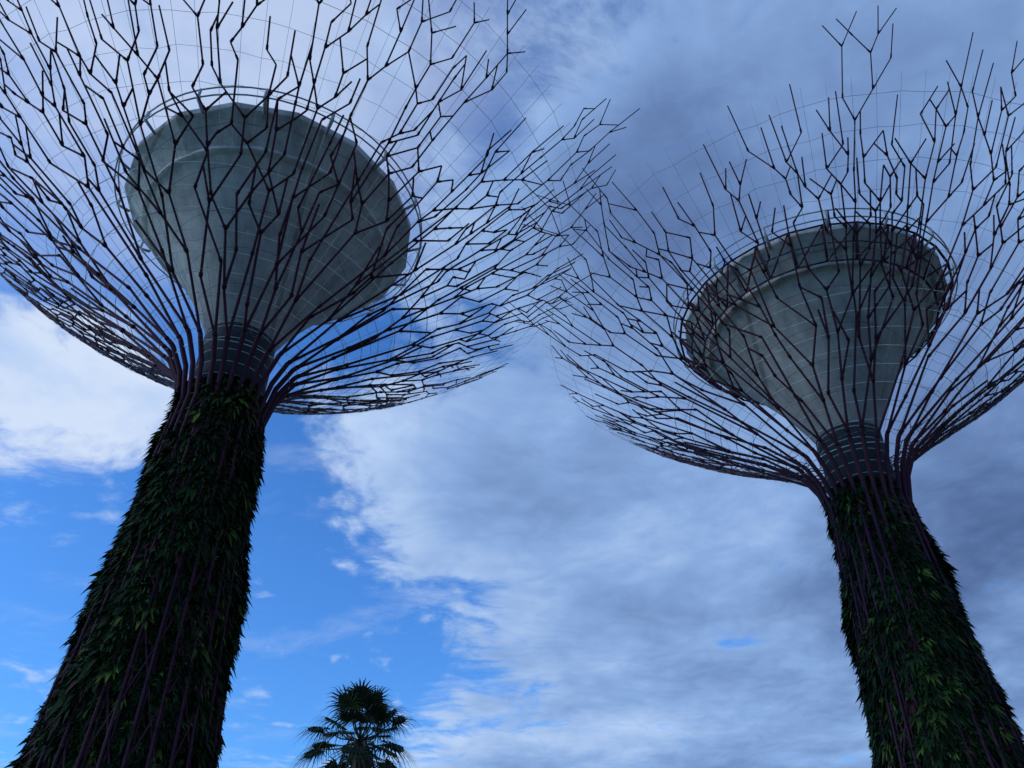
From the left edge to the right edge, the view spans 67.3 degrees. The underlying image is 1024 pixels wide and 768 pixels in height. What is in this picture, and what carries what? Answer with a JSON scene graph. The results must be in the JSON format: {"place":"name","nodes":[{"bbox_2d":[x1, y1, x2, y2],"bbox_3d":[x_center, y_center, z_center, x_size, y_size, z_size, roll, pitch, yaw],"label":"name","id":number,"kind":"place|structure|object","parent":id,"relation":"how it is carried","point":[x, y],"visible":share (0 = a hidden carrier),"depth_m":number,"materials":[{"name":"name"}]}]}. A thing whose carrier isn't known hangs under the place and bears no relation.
{"place":"outdoors","nodes":[
{"label":"outdoors","id":0,"kind":"place"},
{"bbox_2d":[0,0,639,722],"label":"branches","id":1,"kind":"object","parent":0,"point":[142,350],"depth_m":29.17,"materials":[{"name":"metal"}]},
{"bbox_2d":[194,322,275,395],"bbox_3d":[-10.486,-0.387,28.824,2.640,2.950,2.640,0,-37,0],"label":"trunk collar","id":2,"kind":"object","parent":1,"relation":"attached to","point":[263,344],"depth_m":28.20,"materials":[{"name":"grey metal"}]},
{"bbox_2d":[55,161,427,410],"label":"supertree tie rings","id":3,"kind":"object","parent":1,"relation":"attached to","point":[241,274],"visible":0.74,"depth_m":27.55,"materials":[{"name":"white"}]},
{"bbox_2d":[124,102,410,311],"bbox_3d":[-10.486,-6.436,33.432,12.080,1.442,12.080,0,-37,0],"label":"canopy rim","id":4,"kind":"object","parent":1,"relation":"on","point":[228,137],"visible":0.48,"depth_m":29.83,"materials":[{"name":"grey metal"}]},
{"bbox_2d":[114,86,421,324],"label":"supertree head brackets","id":5,"kind":"object","parent":4,"relation":"on","point":[377,165],"visible":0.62,"depth_m":30.66,"materials":[{"name":"silver metal"}]},
{"bbox_2d":[291,678,419,767],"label":"fan palm","id":6,"kind":"object","parent":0,"point":[356,699],"depth_m":28.23,"materials":[{"name":"green plant"}]},
{"bbox_2d":[320,707,392,764],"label":"palm frond stalks","id":7,"kind":"object","parent":6,"relation":"attached to","point":[363,738],"visible":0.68,"depth_m":28.24,"materials":[{"name":"green plant"}]},
{"bbox_2d":[337,736,376,767],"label":"fan palm boots","id":8,"kind":"object","parent":6,"relation":"attached to","point":[365,761],"visible":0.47,"depth_m":27.76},
{"bbox_2d":[0,0,1023,767],"label":"sky","id":9,"kind":"structure","parent":0,"point":[533,584],"materials":[{"name":"blue"}]},
{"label":"plaza paving","id":10,"kind":"structure","parent":0,"visible":0},
{"bbox_2d":[48,410,231,767],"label":"supertree trunk moss","id":11,"kind":"object","parent":10,"relation":"on","point":[98,747],"visible":0.01,"depth_m":19.81,"materials":[{"name":"green plant"}]},
{"bbox_2d":[19,328,297,767],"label":"trunk ribs","id":12,"kind":"object","parent":10,"relation":"on","point":[275,400],"visible":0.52,"depth_m":22.23,"materials":[{"name":"metal"}]},
{"bbox_2d":[4,372,266,767],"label":"climbing plants","id":13,"kind":"object","parent":12,"relation":"on","point":[95,662],"visible":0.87,"depth_m":22.01,"materials":[{"name":"green plant"}]},
{"bbox_2d":[0,0,586,414],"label":"canopy wire mesh","id":14,"kind":"object","parent":12,"relation":"on","point":[180,81],"visible":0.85,"depth_m":27.20,"materials":[{"name":"silver metal"}]},
{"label":"plaza paving","id":15,"kind":"structure","parent":0,"visible":0},
{"bbox_2d":[503,5,1023,763],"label":"branches","id":16,"kind":"object","parent":15,"relation":"on","point":[929,439],"depth_m":32.41,"materials":[{"name":"metal"}]},
{"bbox_2d":[541,70,1023,484],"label":"canopy wire mesh","id":17,"kind":"object","parent":16,"relation":"attached to","point":[876,93],"visible":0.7,"depth_m":30.09,"materials":[{"name":"silver metal"}]},
{"bbox_2d":[685,223,947,384],"bbox_3d":[14.407,-2.614,36.781,12.080,1.464,12.080,0,-37,0],"label":"canopy rim","id":18,"kind":"object","parent":16,"relation":"on","point":[817,251],"visible":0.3,"depth_m":33.15,"materials":[{"name":"grey metal"}]},
{"bbox_2d":[679,221,953,405],"bbox_3d":[14.407,-2.516,36.707,12.549,1.319,12.549,0,-37,0],"label":"supertree gantry lattice","id":19,"kind":"object","parent":16,"relation":"attached to","point":[726,306],"visible":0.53,"depth_m":33.52,"materials":[{"name":"grey metal"}]},
{"bbox_2d":[672,208,957,391],"bbox_3d":[14.406,-3.145,37.186,12.970,0.895,12.970,0,-37,0],"label":"railing","id":20,"kind":"object","parent":19,"relation":"attached to","point":[931,232],"visible":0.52,"depth_m":33.27,"materials":[{"name":"silver metal"}]},
{"bbox_2d":[674,287,1013,483],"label":"supertree tie rings","id":21,"kind":"object","parent":16,"relation":"attached to","point":[848,384],"visible":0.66,"depth_m":30.61,"materials":[{"name":"white"}]},
{"bbox_2d":[816,422,895,487],"bbox_3d":[14.407,3.546,32.089,2.640,3.050,2.640,0,-37,0],"label":"trunk collar","id":22,"kind":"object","parent":16,"relation":"attached to","point":[856,437],"depth_m":31.49,"materials":[{"name":"grey metal"}]},
{"bbox_2d":[794,428,1023,767],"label":"trunk ribs","id":23,"kind":"object","parent":15,"relation":"on","point":[813,484],"visible":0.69,"depth_m":28.71,"materials":[{"name":"metal"}]},
{"bbox_2d":[819,474,1023,767],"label":"climbing plants","id":24,"kind":"object","parent":15,"relation":"on","point":[939,739],"visible":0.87,"depth_m":26.01,"materials":[{"name":"green plant"}]}
]}

